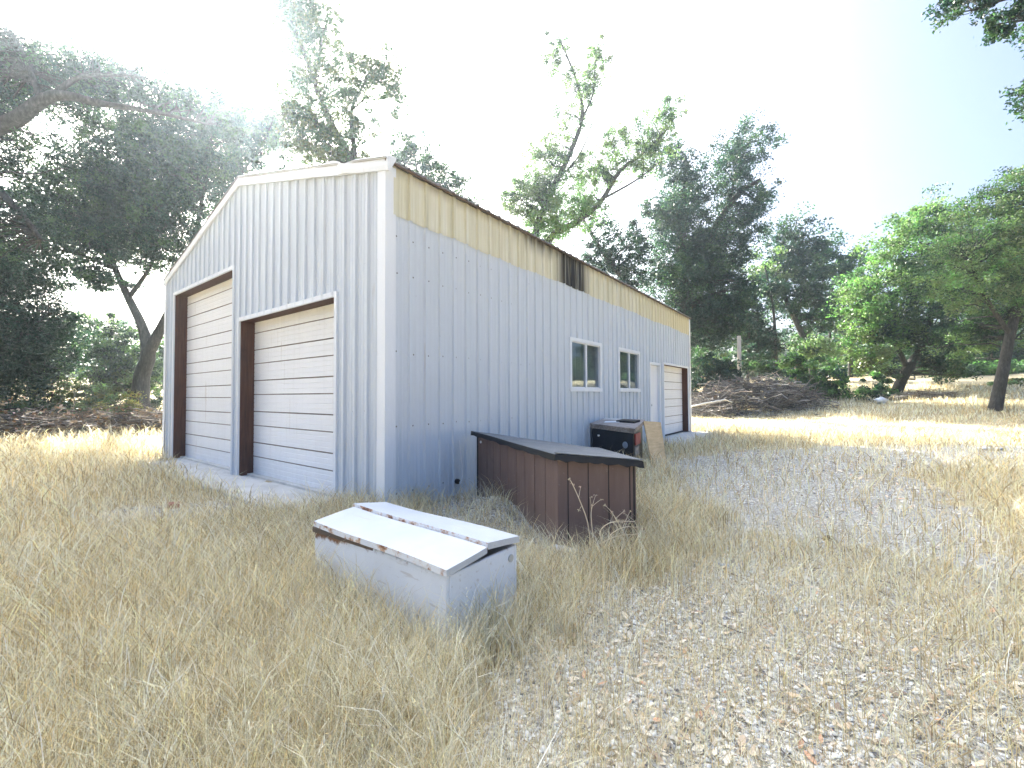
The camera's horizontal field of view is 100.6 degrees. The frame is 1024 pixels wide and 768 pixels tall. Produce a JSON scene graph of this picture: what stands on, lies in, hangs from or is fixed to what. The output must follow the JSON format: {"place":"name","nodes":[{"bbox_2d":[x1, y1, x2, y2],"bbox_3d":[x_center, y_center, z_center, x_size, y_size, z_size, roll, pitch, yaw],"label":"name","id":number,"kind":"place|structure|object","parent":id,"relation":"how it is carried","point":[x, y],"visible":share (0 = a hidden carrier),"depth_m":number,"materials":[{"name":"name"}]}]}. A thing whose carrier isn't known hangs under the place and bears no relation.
{"place":"outdoors","nodes":[
{"label":"outdoors","id":0,"kind":"place"},
{"bbox_2d":[143,460,229,479],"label":"pavement","id":1,"kind":"structure","parent":0,"point":[204,469],"depth_m":7.21,"materials":[{"name":"concrete"}]},
{"bbox_2d":[192,475,341,513],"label":"pavement","id":2,"kind":"structure","parent":0,"point":[250,482],"depth_m":5.63,"materials":[{"name":"concrete"}]},
{"bbox_2d":[0,372,1023,767],"bbox_3d":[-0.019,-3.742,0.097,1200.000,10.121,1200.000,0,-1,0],"label":"ground","id":3,"kind":"structure","parent":0,"point":[854,380],"depth_m":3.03,"materials":[{"name":"beige gravel"}]},
{"bbox_2d":[0,388,85,417],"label":"bush","id":4,"kind":"object","parent":3,"relation":"on","point":[23,403],"visible":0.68,"depth_m":14.27,"materials":[{"name":"green plant"}]},
{"bbox_2d":[0,230,109,411],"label":"oak tree","id":5,"kind":"object","parent":3,"relation":"on","point":[29,349],"visible":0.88,"depth_m":15.27,"materials":[{"name":"green plant"}]},
{"bbox_2d":[23,342,88,402],"bbox_3d":[-17.737,-0.293,16.479,1.981,2.935,1.834,-1,-2,24],"label":"bush","id":6,"kind":"object","parent":3,"relation":"on","point":[50,389],"visible":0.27,"depth_m":16.46,"materials":[{"name":"green plant"}]},
{"bbox_2d":[0,389,162,441],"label":"brush pile","id":7,"kind":"object","parent":3,"relation":"on","point":[31,420],"visible":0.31,"depth_m":12.50,"materials":[{"name":"wood"}]},
{"bbox_2d":[49,376,154,415],"bbox_3d":[-16.072,0.543,16.301,4.555,1.707,2.366,0,-1,0],"label":"bush","id":8,"kind":"object","parent":3,"relation":"on","point":[97,397],"visible":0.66,"depth_m":16.41,"materials":[{"name":"green plant"}]},
{"bbox_2d":[54,308,163,410],"bbox_3d":[-18.020,-1.097,19.498,5.680,4.995,3.574,0,-1,0],"label":"bush","id":9,"kind":"object","parent":3,"relation":"on","point":[122,357],"visible":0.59,"depth_m":19.38,"materials":[{"name":"green plant"}]},
{"bbox_2d":[0,20,255,284],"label":"oak tree","id":10,"kind":"object","parent":3,"relation":"on","point":[78,82],"visible":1,"depth_m":13.85,"materials":[{"name":"green plant"}]},
{"bbox_2d":[0,98,259,413],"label":"oak tree","id":11,"kind":"object","parent":3,"relation":"on","point":[141,200],"visible":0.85,"depth_m":17.39,"materials":[{"name":"green plant"}]},
{"bbox_2d":[167,501,180,508],"bbox_3d":[-3.846,1.386,4.842,0.120,0.070,0.090,5,1,-40],"label":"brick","id":12,"kind":"object","parent":3,"relation":"on","point":[171,504],"visible":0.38,"depth_m":4.80,"materials":[{"name":"red brick"}]},
{"bbox_2d":[185,66,304,217],"bbox_3d":[-15.219,-7.792,23.233,5.796,18.256,5.531,-1,-2,36],"label":"slender tree","id":13,"kind":"object","parent":3,"relation":"on","point":[257,133],"visible":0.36,"depth_m":23.12,"materials":[{"name":"green plant"}]},
{"bbox_2d":[236,0,422,168],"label":"tall tree","id":14,"kind":"object","parent":3,"relation":"on","point":[297,18],"visible":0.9,"depth_m":24.93,"materials":[{"name":"green plant"}]},
{"bbox_2d":[312,502,518,653],"bbox_3d":[-0.654,1.108,2.694,1.322,0.492,0.584,-1,-2,38],"label":"storage chest","id":15,"kind":"object","parent":3,"relation":"on","point":[404,547],"visible":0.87,"depth_m":2.41,"materials":[{"name":"white metal"}]},
{"bbox_2d":[162,155,691,505],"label":"metal garage","id":16,"kind":"structure","parent":3,"relation":"on","point":[386,323],"depth_m":6.01,"materials":[{"name":"metal"}]},
{"bbox_2d":[170,265,234,474],"bbox_3d":[-5.660,-0.192,7.894,3.117,3.423,0.270,-1,-2,37],"label":"overhead door","id":17,"kind":"structure","parent":16,"relation":"in","point":[202,311],"depth_m":8.26,"materials":[{"name":"white metal"}]},
{"bbox_2d":[236,291,337,494],"bbox_3d":[-3.139,0.183,5.977,2.875,2.518,0.269,-1,-2,37],"label":"overhead door","id":18,"kind":"structure","parent":16,"relation":"in","point":[286,416],"depth_m":6.13,"materials":[{"name":"white metal"}]},
{"bbox_2d":[569,337,601,391],"bbox_3d":[1.400,-0.346,8.121,0.090,0.979,1.293,-1,-2,37],"label":"window","id":19,"kind":"structure","parent":16,"relation":"in","point":[585,356],"depth_m":8.09,"materials":[{"name":"white metal"}]},
{"bbox_2d":[618,347,640,391],"bbox_3d":[2.696,-0.308,9.835,0.090,0.979,1.287,-1,-2,37],"label":"window","id":20,"kind":"structure","parent":16,"relation":"in","point":[629,360],"depth_m":9.81,"materials":[{"name":"white metal"}]},
{"bbox_2d":[649,361,661,426],"bbox_3d":[3.739,0.463,11.228,0.126,2.060,0.870,-1,-2,37],"label":"door","id":21,"kind":"structure","parent":16,"relation":"in","point":[655,415],"depth_m":11.38,"materials":[{"name":"white metal"}]},
{"bbox_2d":[662,362,689,437],"bbox_3d":[4.878,0.470,12.844,0.240,2.108,2.580,-1,-2,37],"label":"overhead door","id":22,"kind":"structure","parent":16,"relation":"in","point":[676,419],"depth_m":13.28,"materials":[{"name":"white metal"}]},
{"bbox_2d":[380,122,493,208],"bbox_3d":[-5.344,-7.166,27.096,8.464,17.898,4.438,0,-1,0],"label":"oak tree","id":23,"kind":"object","parent":3,"relation":"on","point":[406,153],"visible":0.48,"depth_m":26.78,"materials":[{"name":"green plant"}]},
{"bbox_2d":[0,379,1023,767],"bbox_3d":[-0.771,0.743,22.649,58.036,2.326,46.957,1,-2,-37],"label":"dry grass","id":24,"kind":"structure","parent":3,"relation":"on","point":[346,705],"depth_m":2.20,"materials":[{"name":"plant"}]},
{"bbox_2d":[10,301,1023,377],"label":"wood","id":25,"kind":"object","parent":3,"relation":"on","point":[781,356],"visible":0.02,"depth_m":58.48,"materials":[{"name":"green plant"}]},
{"bbox_2d":[89,448,1023,767],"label":"twigs","id":26,"kind":"object","parent":3,"relation":"on","point":[781,596],"visible":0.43,"depth_m":2.15,"materials":[{"name":"brown wood"}]},
{"bbox_2d":[471,431,643,548],"bbox_3d":[0.520,1.006,4.505,1.132,0.877,2.509,0,-2,-25],"label":"storage box","id":27,"kind":"object","parent":3,"relation":"on","point":[534,475],"visible":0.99,"depth_m":3.60,"materials":[{"name":"brown paint"}]},
{"bbox_2d":[568,478,602,546],"bbox_3d":[0.543,1.042,3.271,0.318,0.639,0.145,1,-2,-32],"label":"dry weed","id":28,"kind":"object","parent":3,"relation":"on","point":[585,513],"visible":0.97,"depth_m":3.29,"materials":[{"name":"plant"}]},
{"bbox_2d":[493,20,688,247],"bbox_3d":[4.601,-9.374,24.468,11.281,22.720,4.044,0,-1,0],"label":"willow tree","id":29,"kind":"object","parent":3,"relation":"on","point":[549,200],"visible":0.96,"depth_m":24.08,"materials":[{"name":"green plant"}]},
{"bbox_2d":[573,207,656,289],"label":"leaning tree","id":30,"kind":"object","parent":3,"relation":"on","point":[625,270],"visible":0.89,"depth_m":26.91,"materials":[{"name":"green plant"}]},
{"bbox_2d":[590,418,644,458],"bbox_3d":[1.979,1.071,7.950,0.779,0.811,1.352,1,-2,-37],"label":"cabinet","id":31,"kind":"object","parent":3,"relation":"on","point":[625,438],"visible":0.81,"depth_m":7.62,"materials":[{"name":"black metal"}]},
{"bbox_2d":[616,419,639,422],"bbox_3d":[2.144,0.686,7.857,0.180,0.056,0.400,1,-2,-39],"label":"board","id":32,"kind":"object","parent":31,"relation":"on","point":[628,421],"visible":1,"depth_m":7.80,"materials":[{"name":"grey wood"}]},
{"bbox_2d":[599,504,646,558],"bbox_3d":[0.827,1.128,3.167,0.312,0.462,0.193,0,-2,-28],"label":"dry weed","id":33,"kind":"object","parent":3,"relation":"on","point":[619,521],"visible":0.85,"depth_m":3.17,"materials":[{"name":"plant"}]},
{"bbox_2d":[643,421,666,466],"bbox_3d":[2.626,1.085,7.715,0.423,0.815,0.778,0,-1,0],"label":"plywood sheet","id":34,"kind":"object","parent":3,"relation":"on","point":[654,436],"visible":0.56,"depth_m":7.76,"materials":[{"name":"beige wood"}]},
{"bbox_2d":[631,107,790,390],"bbox_3d":[14.048,-8.764,30.212,11.342,20.367,6.805,0,-1,0],"label":"tall tree","id":35,"kind":"object","parent":3,"relation":"on","point":[703,259],"visible":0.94,"depth_m":29.44,"materials":[{"name":"green plant"}]},
{"bbox_2d":[691,345,749,397],"bbox_3d":[11.716,-0.383,25.069,3.927,3.884,3.299,0,-1,0],"label":"bush","id":36,"kind":"object","parent":3,"relation":"on","point":[725,367],"visible":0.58,"depth_m":24.64,"materials":[{"name":"green plant"}]},
{"bbox_2d":[737,336,741,402],"bbox_3d":[14.355,-0.814,26.828,0.250,4.461,0.250,0,-1,0],"label":"wooden post","id":37,"kind":"object","parent":3,"relation":"on","point":[739,349],"visible":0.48,"depth_m":26.77,"materials":[{"name":"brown wood"}]},
{"bbox_2d":[728,411,751,416],"bbox_3d":[11.703,1.762,22.160,2.043,0.686,0.476,0,-2,-22],"label":"log","id":38,"kind":"object","parent":3,"relation":"on","point":[746,413],"visible":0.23,"depth_m":22.16,"materials":[{"name":"wood"}]},
{"bbox_2d":[725,266,793,385],"bbox_3d":[20.507,-4.572,35.864,6.202,10.349,5.044,0,-1,0],"label":"shade tree","id":39,"kind":"object","parent":3,"relation":"on","point":[772,343],"visible":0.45,"depth_m":35.08,"materials":[{"name":"green plant"}]},
{"bbox_2d":[733,342,794,381],"bbox_3d":[18.558,-1.122,31.358,5.492,4.072,3.394,0,-1,0],"label":"bush","id":40,"kind":"object","parent":3,"relation":"on","point":[752,364],"visible":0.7,"depth_m":30.94,"materials":[{"name":"green plant"}]},
{"bbox_2d":[691,366,859,418],"bbox_3d":[13.322,0.370,23.207,9.250,2.848,6.206,0,-1,0],"label":"brush pile","id":41,"kind":"object","parent":3,"relation":"on","point":[787,395],"visible":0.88,"depth_m":22.79,"materials":[{"name":"wood"}]},
{"bbox_2d":[691,399,732,406],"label":"dead branch","id":42,"kind":"object","parent":41,"relation":"on","point":[711,402],"visible":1,"depth_m":20.25,"materials":[{"name":"beige wood"}]},
{"bbox_2d":[741,201,854,375],"bbox_3d":[25.675,-7.952,38.329,9.146,15.971,6.470,0,-1,0],"label":"oak tree","id":43,"kind":"object","parent":3,"relation":"on","point":[806,292],"visible":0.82,"depth_m":37.56,"materials":[{"name":"green plant"}]},
{"bbox_2d":[775,351,853,400],"bbox_3d":[18.849,-0.395,26.709,5.517,3.473,3.986,0,-1,0],"label":"bush","id":44,"kind":"object","parent":3,"relation":"on","point":[801,363],"visible":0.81,"depth_m":26.19,"materials":[{"name":"green plant"}]},
{"bbox_2d":[804,229,883,377],"bbox_3d":[30.808,-7.356,40.025,6.952,14.400,5.908,0,-1,0],"label":"oak tree","id":45,"kind":"object","parent":3,"relation":"on","point":[848,267],"visible":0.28,"depth_m":39.53,"materials":[{"name":"green plant"}]},
{"bbox_2d":[819,351,902,377],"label":"bush","id":46,"kind":"object","parent":3,"relation":"on","point":[854,360],"visible":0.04,"depth_m":41.14,"materials":[{"name":"green plant"}]},
{"bbox_2d":[851,371,902,400],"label":"bush","id":47,"kind":"object","parent":3,"relation":"on","point":[864,391],"visible":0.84,"depth_m":25.39,"materials":[{"name":"green plant"}]},
{"bbox_2d":[873,396,888,403],"bbox_3d":[20.418,0.901,23.594,0.849,0.428,0.436,0,-1,0],"label":"plastic bag","id":48,"kind":"object","parent":3,"relation":"on","point":[881,399],"visible":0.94,"depth_m":23.48,"materials":[{"name":"white plastic"}]},
{"bbox_2d":[868,386,965,399],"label":"dead branches","id":49,"kind":"object","parent":3,"relation":"on","point":[928,394],"visible":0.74,"depth_m":24.28,"materials":[{"name":"brown wood"}]},
{"bbox_2d":[816,183,1019,392],"bbox_3d":[25.572,-5.349,26.893,11.024,14.073,6.887,0,-1,0],"label":"green tree","id":50,"kind":"object","parent":3,"relation":"on","point":[871,313],"visible":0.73,"depth_m":26.40,"materials":[{"name":"green plant"}]},
{"bbox_2d":[866,324,1023,375],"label":"bush","id":51,"kind":"object","parent":3,"relation":"on","point":[1019,356],"visible":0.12,"depth_m":37.40,"materials":[{"name":"green plant"}]},
{"bbox_2d":[907,164,1023,411],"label":"green tree","id":52,"kind":"object","parent":3,"relation":"on","point":[999,273],"visible":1,"depth_m":18.95,"materials":[{"name":"green plant"}]},
{"bbox_2d":[921,0,1023,130],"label":"oak tree","id":53,"kind":"object","parent":3,"relation":"on","point":[993,26],"visible":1,"depth_m":7.68,"materials":[{"name":"green plant"}]},
{"bbox_2d":[926,359,1023,376],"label":"bush","id":54,"kind":"object","parent":3,"relation":"on","point":[1017,367],"visible":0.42,"depth_m":33.39,"materials":[{"name":"green plant"}]},
{"bbox_2d":[986,377,1023,385],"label":"bush","id":55,"kind":"object","parent":3,"relation":"on","point":[1016,381],"visible":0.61,"depth_m":26.43,"materials":[{"name":"green plant"}]},
{"bbox_2d":[0,0,1023,377],"label":"sky","id":56,"kind":"structure","parent":0,"point":[877,108],"materials":[{"name":"white"}]},
{"bbox_2d":[663,431,709,445],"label":"pavement","id":57,"kind":"structure","parent":0,"point":[684,435],"depth_m":12.25,"materials":[{"name":"concrete"}]}
]}

